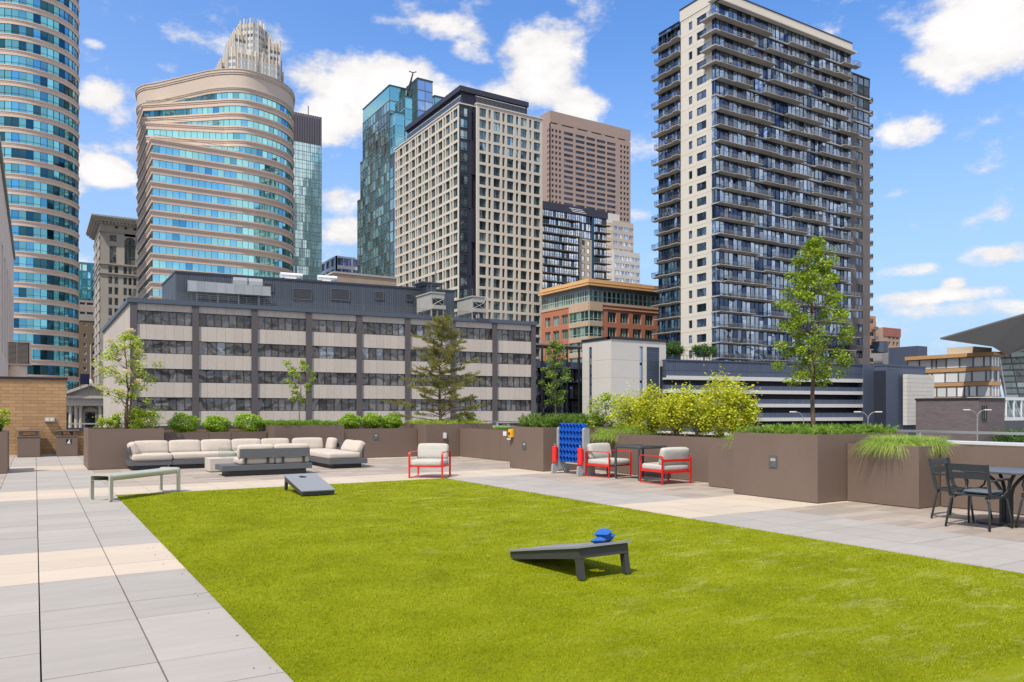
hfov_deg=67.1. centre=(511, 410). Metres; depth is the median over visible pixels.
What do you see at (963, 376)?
window
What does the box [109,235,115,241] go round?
window
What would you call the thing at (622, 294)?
window
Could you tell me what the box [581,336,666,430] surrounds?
panel building
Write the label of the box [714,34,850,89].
window
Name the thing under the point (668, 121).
window
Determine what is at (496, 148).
window
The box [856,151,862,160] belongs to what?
window
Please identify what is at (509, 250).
window
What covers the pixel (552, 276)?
window
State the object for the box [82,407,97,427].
window
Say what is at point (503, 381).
window
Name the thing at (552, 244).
window
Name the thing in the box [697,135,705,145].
window
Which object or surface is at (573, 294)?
window
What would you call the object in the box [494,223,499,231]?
window
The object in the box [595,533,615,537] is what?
bean bag
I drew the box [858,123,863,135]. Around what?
window
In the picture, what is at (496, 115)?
window
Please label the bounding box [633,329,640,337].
window
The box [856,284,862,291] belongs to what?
window
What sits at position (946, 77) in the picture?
sky
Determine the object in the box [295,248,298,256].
window
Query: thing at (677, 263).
window
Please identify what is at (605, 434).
ornamental grass
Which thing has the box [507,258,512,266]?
window
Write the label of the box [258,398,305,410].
window
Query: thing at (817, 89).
window
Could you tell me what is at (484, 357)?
window
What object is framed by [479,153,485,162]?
window
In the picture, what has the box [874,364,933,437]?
dark clad block
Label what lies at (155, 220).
window
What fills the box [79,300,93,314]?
banded block
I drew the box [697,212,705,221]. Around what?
window
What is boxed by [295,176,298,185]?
window
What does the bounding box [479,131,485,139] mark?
window
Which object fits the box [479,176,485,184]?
window
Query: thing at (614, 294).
window
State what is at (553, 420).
juniper
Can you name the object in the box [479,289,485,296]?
window
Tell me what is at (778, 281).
window
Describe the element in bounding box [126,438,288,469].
corner sofa
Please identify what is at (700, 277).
window
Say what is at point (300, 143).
window
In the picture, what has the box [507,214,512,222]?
window
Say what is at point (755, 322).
window
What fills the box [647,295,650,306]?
window
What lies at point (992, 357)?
window
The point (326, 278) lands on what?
roof fan
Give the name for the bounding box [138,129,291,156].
window
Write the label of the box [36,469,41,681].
joint
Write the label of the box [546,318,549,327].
window
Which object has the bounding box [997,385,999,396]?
window
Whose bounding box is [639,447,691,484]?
lounge chair
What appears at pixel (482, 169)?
window
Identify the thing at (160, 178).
window
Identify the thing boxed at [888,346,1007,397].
timber banded building
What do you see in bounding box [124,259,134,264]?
window
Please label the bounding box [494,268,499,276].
window
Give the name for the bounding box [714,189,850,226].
window
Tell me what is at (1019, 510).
garden chair
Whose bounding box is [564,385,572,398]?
window
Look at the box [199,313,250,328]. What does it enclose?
window
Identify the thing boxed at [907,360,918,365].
window
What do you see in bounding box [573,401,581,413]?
window
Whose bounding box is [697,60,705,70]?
window
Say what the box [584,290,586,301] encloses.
window
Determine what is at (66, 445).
litter bin
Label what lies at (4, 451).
planter
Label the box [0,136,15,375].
beige side building
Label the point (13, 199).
window
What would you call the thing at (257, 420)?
bush
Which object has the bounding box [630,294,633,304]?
window
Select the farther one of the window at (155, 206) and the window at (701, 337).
the window at (155, 206)
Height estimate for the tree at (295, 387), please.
2.220 m
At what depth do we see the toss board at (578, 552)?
7.22 m
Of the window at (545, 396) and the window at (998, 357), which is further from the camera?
the window at (998, 357)
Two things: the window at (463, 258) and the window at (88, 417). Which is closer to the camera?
the window at (88, 417)
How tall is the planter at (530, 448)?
1.113 m
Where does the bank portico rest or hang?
on the ground
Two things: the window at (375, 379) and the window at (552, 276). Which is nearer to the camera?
the window at (375, 379)
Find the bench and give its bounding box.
[89,467,179,501]
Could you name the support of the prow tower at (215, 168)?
on the ground
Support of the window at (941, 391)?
in the timber banded building at (965, 372)
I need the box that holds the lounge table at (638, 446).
[614,444,666,480]
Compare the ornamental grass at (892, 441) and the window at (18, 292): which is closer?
the ornamental grass at (892, 441)
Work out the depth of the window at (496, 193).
214.96 m
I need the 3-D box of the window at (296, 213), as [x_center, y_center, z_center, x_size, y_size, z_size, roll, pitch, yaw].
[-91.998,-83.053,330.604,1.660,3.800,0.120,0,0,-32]
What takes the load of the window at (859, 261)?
in the balcony tower at (763, 149)
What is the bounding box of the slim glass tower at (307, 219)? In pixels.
[293,106,321,279]
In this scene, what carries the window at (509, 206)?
in the grid apartment tower at (468, 188)
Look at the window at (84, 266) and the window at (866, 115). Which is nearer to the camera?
the window at (866, 115)
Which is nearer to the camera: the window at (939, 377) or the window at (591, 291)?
the window at (591, 291)
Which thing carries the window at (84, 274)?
in the teal tower at (86, 280)
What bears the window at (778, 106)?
in the balcony tower at (763, 149)
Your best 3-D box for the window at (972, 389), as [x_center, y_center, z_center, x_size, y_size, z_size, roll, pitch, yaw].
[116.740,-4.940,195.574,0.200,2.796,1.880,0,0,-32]
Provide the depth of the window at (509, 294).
217.23 m
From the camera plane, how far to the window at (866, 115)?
201.02 m
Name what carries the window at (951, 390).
in the timber banded building at (965, 372)
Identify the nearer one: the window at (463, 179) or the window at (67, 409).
the window at (67, 409)
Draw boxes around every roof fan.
[280,272,302,278]
[317,275,336,280]
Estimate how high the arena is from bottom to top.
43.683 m
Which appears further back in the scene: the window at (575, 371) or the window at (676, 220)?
the window at (676, 220)
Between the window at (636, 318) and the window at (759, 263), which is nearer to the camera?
the window at (759, 263)
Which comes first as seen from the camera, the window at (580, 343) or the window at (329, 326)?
the window at (329, 326)
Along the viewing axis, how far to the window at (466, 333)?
126.18 m
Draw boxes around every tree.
[91,328,164,428]
[282,359,316,420]
[538,338,570,413]
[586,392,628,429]
[666,340,686,358]
[690,343,720,359]
[771,235,856,426]
[988,425,1016,441]
[1005,427,1023,441]
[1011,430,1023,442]
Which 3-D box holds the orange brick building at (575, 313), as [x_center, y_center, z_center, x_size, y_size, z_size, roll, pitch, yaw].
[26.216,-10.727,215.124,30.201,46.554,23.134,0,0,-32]
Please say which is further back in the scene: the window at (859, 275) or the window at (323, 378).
the window at (859, 275)
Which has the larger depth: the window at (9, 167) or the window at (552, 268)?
the window at (552, 268)
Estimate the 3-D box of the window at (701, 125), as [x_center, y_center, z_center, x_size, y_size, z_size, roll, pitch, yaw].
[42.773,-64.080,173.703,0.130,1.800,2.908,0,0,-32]
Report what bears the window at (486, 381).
in the office block at (350, 344)
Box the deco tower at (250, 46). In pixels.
[216,18,283,82]
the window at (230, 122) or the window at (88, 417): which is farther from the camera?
the window at (230, 122)
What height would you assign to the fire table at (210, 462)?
0.580 m
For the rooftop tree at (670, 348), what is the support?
on the parking garage
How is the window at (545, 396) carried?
in the dark glass annex
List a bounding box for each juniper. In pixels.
[263,419,343,425]
[517,412,613,426]
[734,421,898,434]
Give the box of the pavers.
[0,455,1023,681]
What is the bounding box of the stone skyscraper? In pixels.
[86,213,137,387]
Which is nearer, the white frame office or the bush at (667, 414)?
the bush at (667, 414)
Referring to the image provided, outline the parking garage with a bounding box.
[660,355,873,432]
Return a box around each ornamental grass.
[492,425,510,429]
[590,426,627,442]
[611,424,663,435]
[718,432,733,451]
[851,433,941,461]
[903,434,961,455]
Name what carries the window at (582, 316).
in the orange brick building at (575, 313)
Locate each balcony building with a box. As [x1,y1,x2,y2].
[542,201,611,288]
[870,316,877,353]
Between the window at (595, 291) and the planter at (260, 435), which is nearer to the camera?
the planter at (260, 435)
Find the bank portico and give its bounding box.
[66,345,102,429]
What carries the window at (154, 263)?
in the prow tower at (215, 168)
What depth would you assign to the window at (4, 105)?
197.38 m
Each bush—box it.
[0,408,12,427]
[94,411,123,428]
[118,405,166,428]
[166,412,201,432]
[201,414,231,431]
[232,413,264,431]
[339,413,362,428]
[362,413,382,428]
[381,412,403,427]
[454,410,480,421]
[608,380,644,431]
[628,379,672,434]
[651,381,697,435]
[673,380,721,436]
[693,364,743,437]
[714,374,762,435]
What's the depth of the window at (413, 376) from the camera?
121.90 m
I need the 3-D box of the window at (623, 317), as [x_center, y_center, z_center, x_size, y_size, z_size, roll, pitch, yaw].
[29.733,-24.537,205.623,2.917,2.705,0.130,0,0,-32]
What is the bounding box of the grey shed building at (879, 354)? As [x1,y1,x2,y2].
[870,341,887,364]
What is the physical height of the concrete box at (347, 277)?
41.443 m
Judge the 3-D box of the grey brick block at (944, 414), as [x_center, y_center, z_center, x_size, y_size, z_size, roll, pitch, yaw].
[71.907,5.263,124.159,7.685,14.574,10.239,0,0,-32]
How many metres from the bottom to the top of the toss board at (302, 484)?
0.302 m
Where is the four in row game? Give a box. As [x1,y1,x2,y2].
[551,423,594,475]
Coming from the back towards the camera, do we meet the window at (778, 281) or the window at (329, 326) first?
the window at (778, 281)
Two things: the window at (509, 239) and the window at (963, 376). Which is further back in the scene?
the window at (509, 239)
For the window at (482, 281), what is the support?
in the grid apartment tower at (468, 188)
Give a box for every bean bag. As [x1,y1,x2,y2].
[590,536,609,543]
[594,528,612,535]
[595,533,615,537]
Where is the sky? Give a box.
[79,0,1023,396]
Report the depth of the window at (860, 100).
199.70 m
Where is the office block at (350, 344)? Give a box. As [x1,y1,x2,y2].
[101,270,536,426]
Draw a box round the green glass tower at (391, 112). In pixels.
[357,71,443,276]
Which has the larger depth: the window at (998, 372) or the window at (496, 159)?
the window at (496, 159)
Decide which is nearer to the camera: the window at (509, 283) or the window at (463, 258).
the window at (463, 258)
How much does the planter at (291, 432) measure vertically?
1.098 m
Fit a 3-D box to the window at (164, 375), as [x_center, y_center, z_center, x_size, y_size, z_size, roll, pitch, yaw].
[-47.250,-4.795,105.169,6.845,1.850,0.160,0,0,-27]
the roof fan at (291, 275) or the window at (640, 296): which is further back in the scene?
the window at (640, 296)
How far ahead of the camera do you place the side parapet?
13.62 m
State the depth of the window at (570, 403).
154.09 m
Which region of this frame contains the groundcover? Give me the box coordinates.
[405,418,488,423]
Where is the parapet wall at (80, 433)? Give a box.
[66,425,399,454]
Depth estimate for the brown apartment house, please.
301.52 m
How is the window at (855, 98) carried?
in the balcony tower at (763, 149)
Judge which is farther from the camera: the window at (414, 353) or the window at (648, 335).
the window at (648, 335)
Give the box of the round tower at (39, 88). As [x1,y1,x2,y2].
[0,0,79,392]
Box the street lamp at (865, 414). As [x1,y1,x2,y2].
[854,411,881,418]
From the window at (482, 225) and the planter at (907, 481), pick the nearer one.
the planter at (907, 481)
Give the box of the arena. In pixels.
[940,313,1023,431]
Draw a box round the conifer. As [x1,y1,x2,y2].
[382,312,484,421]
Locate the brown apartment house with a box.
[79,314,93,389]
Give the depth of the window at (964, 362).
197.16 m
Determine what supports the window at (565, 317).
in the orange brick building at (575, 313)
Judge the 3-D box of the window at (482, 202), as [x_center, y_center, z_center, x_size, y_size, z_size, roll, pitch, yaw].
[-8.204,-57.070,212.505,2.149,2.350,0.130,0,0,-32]
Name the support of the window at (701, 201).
in the balcony tower at (763, 149)
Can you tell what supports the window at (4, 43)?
in the round tower at (39, 88)
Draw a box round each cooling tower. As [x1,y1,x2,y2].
[412,270,445,316]
[456,289,486,318]
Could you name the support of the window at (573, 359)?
in the orange brick building at (575, 313)
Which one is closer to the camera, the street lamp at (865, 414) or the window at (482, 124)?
the street lamp at (865, 414)
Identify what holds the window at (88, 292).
in the teal tower at (86, 280)
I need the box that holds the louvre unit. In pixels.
[8,341,30,376]
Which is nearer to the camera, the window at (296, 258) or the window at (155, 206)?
the window at (155, 206)
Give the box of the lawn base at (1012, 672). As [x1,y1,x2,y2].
[116,478,1023,681]
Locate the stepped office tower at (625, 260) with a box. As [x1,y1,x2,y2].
[605,213,639,283]
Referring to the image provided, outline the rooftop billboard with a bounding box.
[80,374,88,394]
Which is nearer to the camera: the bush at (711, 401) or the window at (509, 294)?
the bush at (711, 401)
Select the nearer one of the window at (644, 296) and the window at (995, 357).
the window at (995, 357)
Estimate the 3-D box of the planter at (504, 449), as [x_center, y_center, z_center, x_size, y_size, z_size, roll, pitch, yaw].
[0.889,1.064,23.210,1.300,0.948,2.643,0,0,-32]
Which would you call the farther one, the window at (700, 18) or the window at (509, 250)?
the window at (509, 250)
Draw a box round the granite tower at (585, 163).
[540,110,630,222]
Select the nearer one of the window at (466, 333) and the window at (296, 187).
the window at (466, 333)
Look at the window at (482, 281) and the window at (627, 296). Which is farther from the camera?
the window at (482, 281)
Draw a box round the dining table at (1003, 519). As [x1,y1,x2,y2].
[959,467,1023,526]
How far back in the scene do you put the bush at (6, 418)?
19.33 m
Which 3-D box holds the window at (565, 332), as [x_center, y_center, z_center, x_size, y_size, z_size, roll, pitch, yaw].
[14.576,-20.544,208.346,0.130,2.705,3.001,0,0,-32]
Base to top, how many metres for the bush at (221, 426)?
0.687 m
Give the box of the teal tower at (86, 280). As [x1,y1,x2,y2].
[79,262,93,300]
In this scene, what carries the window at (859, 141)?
in the balcony tower at (763, 149)
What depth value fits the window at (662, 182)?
183.62 m
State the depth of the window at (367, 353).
119.07 m
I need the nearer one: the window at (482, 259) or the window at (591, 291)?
the window at (591, 291)
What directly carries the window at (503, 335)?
in the office block at (350, 344)
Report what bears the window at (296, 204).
in the slim glass tower at (307, 219)
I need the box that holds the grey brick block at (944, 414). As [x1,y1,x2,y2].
[915,397,1004,441]
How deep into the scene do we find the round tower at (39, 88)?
198.22 m
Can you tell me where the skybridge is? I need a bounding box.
[967,397,1023,420]
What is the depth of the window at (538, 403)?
150.30 m
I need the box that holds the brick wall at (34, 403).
[0,376,67,456]
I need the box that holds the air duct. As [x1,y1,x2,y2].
[187,277,270,304]
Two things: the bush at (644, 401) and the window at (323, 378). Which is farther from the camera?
the window at (323, 378)
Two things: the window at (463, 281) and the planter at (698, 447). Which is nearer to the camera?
the planter at (698, 447)
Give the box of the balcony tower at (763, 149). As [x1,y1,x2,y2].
[651,0,872,364]
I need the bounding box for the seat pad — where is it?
[963,488,1002,493]
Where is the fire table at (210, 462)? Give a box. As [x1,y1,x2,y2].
[205,456,236,471]
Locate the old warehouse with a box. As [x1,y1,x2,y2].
[876,327,900,347]
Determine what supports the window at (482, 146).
in the grid apartment tower at (468, 188)
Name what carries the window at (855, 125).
in the balcony tower at (763, 149)
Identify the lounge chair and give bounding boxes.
[408,443,450,477]
[585,443,631,477]
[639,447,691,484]
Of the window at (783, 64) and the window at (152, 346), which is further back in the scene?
the window at (783, 64)
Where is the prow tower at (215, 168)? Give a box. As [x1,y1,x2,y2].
[135,68,294,298]
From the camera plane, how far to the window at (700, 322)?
173.89 m
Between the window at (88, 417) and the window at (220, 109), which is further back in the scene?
the window at (220, 109)
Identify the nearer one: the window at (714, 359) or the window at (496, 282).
the window at (714, 359)
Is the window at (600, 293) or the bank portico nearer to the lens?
the bank portico
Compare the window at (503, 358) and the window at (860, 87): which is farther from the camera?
the window at (860, 87)
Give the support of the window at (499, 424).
in the office block at (350, 344)
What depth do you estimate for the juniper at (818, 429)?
13.94 m
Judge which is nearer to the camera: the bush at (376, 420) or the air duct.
the bush at (376, 420)
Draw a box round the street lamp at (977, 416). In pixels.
[963,409,991,440]
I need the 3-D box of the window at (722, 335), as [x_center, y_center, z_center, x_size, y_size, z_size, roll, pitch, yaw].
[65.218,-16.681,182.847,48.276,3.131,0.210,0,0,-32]
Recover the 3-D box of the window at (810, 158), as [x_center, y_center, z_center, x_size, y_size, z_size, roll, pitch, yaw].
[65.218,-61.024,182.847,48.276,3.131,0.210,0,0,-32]
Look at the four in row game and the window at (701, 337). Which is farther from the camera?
the window at (701, 337)
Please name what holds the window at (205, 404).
in the office block at (350, 344)
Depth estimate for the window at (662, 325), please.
183.62 m
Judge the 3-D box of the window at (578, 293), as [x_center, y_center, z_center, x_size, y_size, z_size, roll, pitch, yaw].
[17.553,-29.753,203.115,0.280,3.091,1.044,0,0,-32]
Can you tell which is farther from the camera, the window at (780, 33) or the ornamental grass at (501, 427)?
the window at (780, 33)
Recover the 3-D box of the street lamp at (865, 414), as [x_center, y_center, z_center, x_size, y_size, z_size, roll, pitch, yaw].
[28.572,6.298,62.000,2.240,12.505,0.240,0,0,0]
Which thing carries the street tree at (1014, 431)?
on the ground
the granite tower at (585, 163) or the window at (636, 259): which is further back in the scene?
the granite tower at (585, 163)
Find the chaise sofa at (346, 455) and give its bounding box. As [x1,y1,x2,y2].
[292,437,367,467]
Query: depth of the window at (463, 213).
211.65 m
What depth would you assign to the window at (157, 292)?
214.09 m
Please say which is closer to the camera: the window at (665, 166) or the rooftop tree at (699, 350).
the rooftop tree at (699, 350)
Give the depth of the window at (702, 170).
173.89 m
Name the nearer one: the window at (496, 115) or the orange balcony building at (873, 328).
the window at (496, 115)
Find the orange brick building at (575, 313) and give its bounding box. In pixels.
[538,278,657,361]
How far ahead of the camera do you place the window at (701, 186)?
173.89 m
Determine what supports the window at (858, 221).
in the balcony tower at (763, 149)
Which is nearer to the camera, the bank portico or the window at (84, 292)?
the bank portico
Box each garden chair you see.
[928,457,992,522]
[944,462,1013,531]
[1015,479,1023,527]
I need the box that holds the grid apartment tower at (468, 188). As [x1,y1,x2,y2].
[394,85,542,360]
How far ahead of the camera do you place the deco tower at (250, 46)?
480.98 m
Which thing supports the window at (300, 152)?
in the slim glass tower at (307, 219)
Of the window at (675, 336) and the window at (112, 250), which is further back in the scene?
the window at (112, 250)
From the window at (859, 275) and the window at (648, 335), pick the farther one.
the window at (648, 335)
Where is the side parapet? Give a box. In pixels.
[493,426,1023,445]
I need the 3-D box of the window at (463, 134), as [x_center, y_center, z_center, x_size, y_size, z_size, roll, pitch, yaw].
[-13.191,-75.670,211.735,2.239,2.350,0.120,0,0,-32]
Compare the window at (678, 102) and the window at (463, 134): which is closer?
the window at (678, 102)
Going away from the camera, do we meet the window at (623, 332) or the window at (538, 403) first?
the window at (538, 403)
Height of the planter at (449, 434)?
1.093 m
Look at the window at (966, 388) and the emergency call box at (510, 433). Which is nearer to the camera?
the emergency call box at (510, 433)
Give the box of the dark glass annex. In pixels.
[536,343,582,418]
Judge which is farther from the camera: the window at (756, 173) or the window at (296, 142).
the window at (296, 142)
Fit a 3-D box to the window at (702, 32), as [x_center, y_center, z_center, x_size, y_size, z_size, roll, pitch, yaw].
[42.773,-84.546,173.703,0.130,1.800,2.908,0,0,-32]
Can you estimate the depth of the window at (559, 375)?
152.82 m
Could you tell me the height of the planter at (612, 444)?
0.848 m
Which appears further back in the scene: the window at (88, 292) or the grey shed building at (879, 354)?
the window at (88, 292)
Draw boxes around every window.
[0,0,78,32]
[0,8,78,46]
[0,23,78,60]
[0,39,78,75]
[0,54,78,89]
[0,70,78,103]
[0,85,78,118]
[0,101,78,132]
[0,116,78,146]
[0,132,78,161]
[2,147,78,175]
[4,163,78,190]
[6,179,78,204]
[8,194,78,218]
[10,210,78,233]
[12,225,78,247]
[14,241,78,261]
[14,256,78,276]
[14,272,78,290]
[14,287,78,304]
[14,303,78,319]
[14,318,78,333]
[14,334,78,347]
[27,365,78,376]
[31,350,78,362]
[56,0,78,17]
[66,381,78,390]
[66,407,73,429]
[82,264,86,270]
[82,272,86,277]
[82,279,86,285]
[82,290,86,297]
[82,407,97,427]
[87,290,90,297]
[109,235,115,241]
[109,246,115,254]
[109,256,115,262]
[124,238,134,245]
[124,246,134,258]
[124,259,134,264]
[137,310,191,325]
[137,368,191,382]
[137,397,191,410]
[138,92,291,117]
[138,119,291,143]
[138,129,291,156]
[138,143,291,168]
[138,145,292,182]
[138,159,292,195]
[138,174,292,207]
[138,188,292,220]
[138,202,292,233]
[138,217,292,245]
[138,231,292,258]
[138,245,292,271]
[138,260,280,281]
[138,274,168,294]
[138,339,191,354]
[141,106,291,130]
[144,289,161,297]
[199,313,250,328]
[199,341,250,355]
[199,369,250,383]
[199,398,250,410]
[258,316,305,331]
[258,344,305,357]
[258,371,305,383]
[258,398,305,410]
[295,141,298,149]
[295,150,298,158]
[295,159,298,167]
[295,168,298,176]
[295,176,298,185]
[295,185,298,194]
[295,194,298,203]
[295,203,298,211]
[295,212,298,220]
[295,221,298,229]
[295,230,298,238]
[295,239,298,247]
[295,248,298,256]
[295,256,298,265]
[295,265,298,272]
[299,142,302,150]
[299,142,321,279]
[299,150,302,159]
[312,319,355,333]
[312,346,355,359]
[312,372,355,384]
[312,398,355,410]
[338,258,350,265]
[338,269,350,272]
[362,322,404,335]
[362,348,404,360]
[362,373,404,385]
[362,399,404,410]
[396,109,538,360]
[411,325,449,337]
[411,349,445,361]
[411,374,449,386]
[411,399,449,410]
[456,327,491,339]
[456,351,491,363]
[456,375,491,386]
[456,399,491,410]
[460,107,467,116]
[460,118,467,127]
[460,130,467,139]
[460,141,467,150]
[460,152,467,161]
[460,164,467,173]
[460,175,467,184]
[460,186,467,195]
[460,198,467,206]
[460,209,467,218]
[460,220,467,229]
[460,232,467,240]
[460,243,467,251]
[460,254,467,263]
[460,266,467,274]
[460,277,467,285]
[460,288,467,296]
[479,108,485,117]
[479,119,485,128]
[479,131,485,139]
[479,142,485,150]
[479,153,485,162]
[479,165,485,173]
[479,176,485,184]
[479,187,485,195]
[479,199,485,207]
[479,210,485,218]
[479,221,485,229]
[479,232,485,240]
[479,244,485,252]
[479,255,485,263]
[479,266,485,274]
[479,278,485,286]
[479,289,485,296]
[494,112,499,120]
[494,123,499,131]
[494,134,499,142]
[494,145,499,153]
[494,156,499,164]
[494,167,499,175]
[494,179,499,187]
[494,190,499,198]
[494,201,499,209]
[494,212,499,220]
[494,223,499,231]
[494,234,499,242]
[494,246,499,253]
[494,257,499,265]
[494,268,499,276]
[494,279,499,287]
[494,290,499,298]
[494,301,499,309]
[498,329,530,341]
[498,353,530,364]
[498,376,530,387]
[498,400,530,410]
[498,423,520,425]
[507,181,512,189]
[507,192,512,200]
[507,203,512,211]
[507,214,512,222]
[507,225,512,233]
[507,236,512,244]
[507,247,512,255]
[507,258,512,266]
[507,269,512,277]
[507,280,512,288]
[507,292,512,299]
[507,303,512,310]
[507,314,512,319]
[536,368,543,381]
[536,384,543,397]
[536,401,543,414]
[542,209,605,283]
[544,368,553,381]
[544,385,553,398]
[544,401,553,414]
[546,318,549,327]
[546,332,549,341]
[550,242,554,248]
[550,250,554,256]
[550,258,554,264]
[550,266,554,272]
[550,274,554,280]
[552,129,627,220]
[554,296,556,307]
[554,316,558,325]
[554,331,558,340]
[556,369,563,381]
[556,385,563,398]
[556,401,563,413]
[563,294,565,305]
[563,314,567,324]
[563,329,567,339]
[563,369,572,382]
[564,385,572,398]
[564,401,572,413]
[569,310,588,323]
[569,326,588,338]
[569,342,581,353]
[569,357,581,361]
[572,293,574,303]
[573,369,581,382]
[573,385,581,398]
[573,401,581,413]
[577,291,579,302]
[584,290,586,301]
[588,289,593,301]
[589,310,601,321]
[589,326,601,336]
[594,290,597,301]
[598,290,602,301]
[603,291,606,302]
[607,291,611,302]
[608,312,615,322]
[608,327,615,335]
[612,292,616,303]
[617,292,620,303]
[620,313,627,323]
[620,328,627,336]
[621,293,624,304]
[625,293,629,304]
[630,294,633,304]
[633,314,640,324]
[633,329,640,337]
[634,294,638,305]
[635,258,638,283]
[639,295,642,305]
[640,347,642,362]
[640,365,642,380]
[643,295,646,306]
[645,315,652,325]
[645,330,652,338]
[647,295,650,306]
[651,296,655,305]
[658,25,680,46]
[658,40,680,61]
[658,55,680,74]
[658,70,680,90]
[658,84,680,103]
[658,99,680,118]
[658,113,680,132]
[658,128,680,145]
[658,143,680,161]
[658,157,680,175]
[658,172,680,188]
[658,186,680,203]
[658,201,680,217]
[658,216,680,232]
[658,230,680,246]
[658,245,680,259]
[658,260,680,275]
[658,274,680,288]
[658,289,680,303]
[658,303,680,318]
[658,318,680,332]
[658,333,680,345]
[666,348,679,359]
[697,13,705,25]
[697,29,705,40]
[697,44,705,55]
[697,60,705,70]
[697,74,705,85]
[697,90,705,100]
[697,105,705,115]
[697,120,705,130]
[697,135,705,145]
[697,151,705,160]
[697,166,705,176]
[697,181,705,191]
[697,196,705,206]
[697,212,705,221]
[697,227,705,236]
[697,242,705,251]
[697,257,705,266]
[697,273,705,281]
[697,288,705,296]
[697,303,705,311]
[697,318,705,326]
[697,334,705,342]
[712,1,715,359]
[714,2,850,62]
[714,18,850,79]
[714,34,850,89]
[714,49,850,103]
[714,65,850,120]
[714,80,850,130]
[714,96,850,144]
[714,111,850,157]
[714,127,850,171]
[714,142,850,185]
[714,158,850,201]
[714,173,850,212]
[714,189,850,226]
[714,204,850,240]
[714,220,850,253]
[714,235,850,267]
[714,251,850,282]
[714,266,850,294]
[714,282,850,308]
[714,297,850,322]
[714,312,849,335]
[714,328,850,349]
[714,343,850,362]
[714,359,767,361]
[851,72,869,86]
[853,82,857,93]
[853,95,857,107]
[853,108,857,120]
[853,121,857,132]
[856,138,862,146]
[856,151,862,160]
[856,165,862,344]
[856,178,862,186]
[856,191,862,199]
[856,204,862,212]
[856,218,862,225]
[856,231,862,239]
[856,244,862,252]
[856,258,862,265]
[856,271,862,278]
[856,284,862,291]
[856,351,862,357]
[858,83,863,96]
[858,97,863,109]
[858,110,863,122]
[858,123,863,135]
[864,86,869,98]
[864,99,869,111]
[864,112,869,124]
[864,125,869,137]
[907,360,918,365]
[919,359,931,368]
[932,359,935,368]
[932,372,944,382]
[934,387,936,396]
[936,358,945,368]
[937,386,946,396]
[945,372,957,382]
[946,358,958,367]
[947,386,956,396]
[957,386,963,396]
[958,371,971,381]
[959,357,972,367]
[964,386,968,396]
[969,386,976,396]
[972,370,985,381]
[973,356,983,366]
[977,385,990,396]
[982,406,986,418]
[984,356,990,366]
[986,370,990,381]
[991,356,993,366]
[991,370,993,381]
[991,385,993,396]
[994,356,996,366]
[994,370,996,381]
[994,385,996,396]
[997,356,999,366]
[997,371,999,381]
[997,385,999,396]
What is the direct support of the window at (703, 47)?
in the balcony tower at (763, 149)
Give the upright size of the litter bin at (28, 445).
0.880 m
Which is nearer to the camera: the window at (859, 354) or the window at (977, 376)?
the window at (977, 376)
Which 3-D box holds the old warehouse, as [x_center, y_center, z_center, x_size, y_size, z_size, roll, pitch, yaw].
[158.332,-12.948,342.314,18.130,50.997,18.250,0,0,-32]
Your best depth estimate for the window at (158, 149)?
222.35 m
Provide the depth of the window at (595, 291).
200.49 m
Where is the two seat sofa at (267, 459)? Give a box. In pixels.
[215,443,311,475]
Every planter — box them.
[0,430,8,472]
[84,427,163,469]
[164,431,208,452]
[203,431,230,439]
[228,431,266,450]
[261,425,343,449]
[344,427,416,457]
[400,423,492,455]
[460,428,499,459]
[500,430,509,460]
[510,426,619,470]
[592,437,614,470]
[615,433,730,481]
[709,438,733,488]
[734,432,907,502]
[847,443,968,507]
[941,444,1023,514]
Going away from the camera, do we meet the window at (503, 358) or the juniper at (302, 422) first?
the juniper at (302, 422)
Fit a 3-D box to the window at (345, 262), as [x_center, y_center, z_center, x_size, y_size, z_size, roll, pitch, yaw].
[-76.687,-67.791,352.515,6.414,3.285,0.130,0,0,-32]
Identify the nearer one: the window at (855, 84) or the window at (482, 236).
the window at (855, 84)
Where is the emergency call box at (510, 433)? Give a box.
[503,429,513,439]
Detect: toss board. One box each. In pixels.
[283,473,335,495]
[508,540,631,579]
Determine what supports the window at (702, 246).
in the balcony tower at (763, 149)
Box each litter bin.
[16,430,41,456]
[55,430,79,455]
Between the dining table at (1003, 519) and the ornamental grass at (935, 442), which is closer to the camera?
the dining table at (1003, 519)
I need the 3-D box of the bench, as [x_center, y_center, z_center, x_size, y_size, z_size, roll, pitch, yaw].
[-6.800,1.324,14.024,0.430,0.482,1.762,0,0,15]
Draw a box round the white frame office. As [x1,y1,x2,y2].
[322,256,356,274]
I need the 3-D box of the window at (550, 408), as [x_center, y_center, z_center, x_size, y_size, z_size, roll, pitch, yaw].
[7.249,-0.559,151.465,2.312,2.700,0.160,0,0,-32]
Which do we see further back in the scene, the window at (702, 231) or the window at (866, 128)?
the window at (866, 128)
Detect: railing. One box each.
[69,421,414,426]
[420,419,1023,438]
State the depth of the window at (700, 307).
173.89 m
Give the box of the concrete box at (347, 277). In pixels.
[319,271,396,285]
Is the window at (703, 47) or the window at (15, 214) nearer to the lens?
the window at (703, 47)
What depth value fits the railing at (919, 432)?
14.29 m
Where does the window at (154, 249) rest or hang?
in the prow tower at (215, 168)

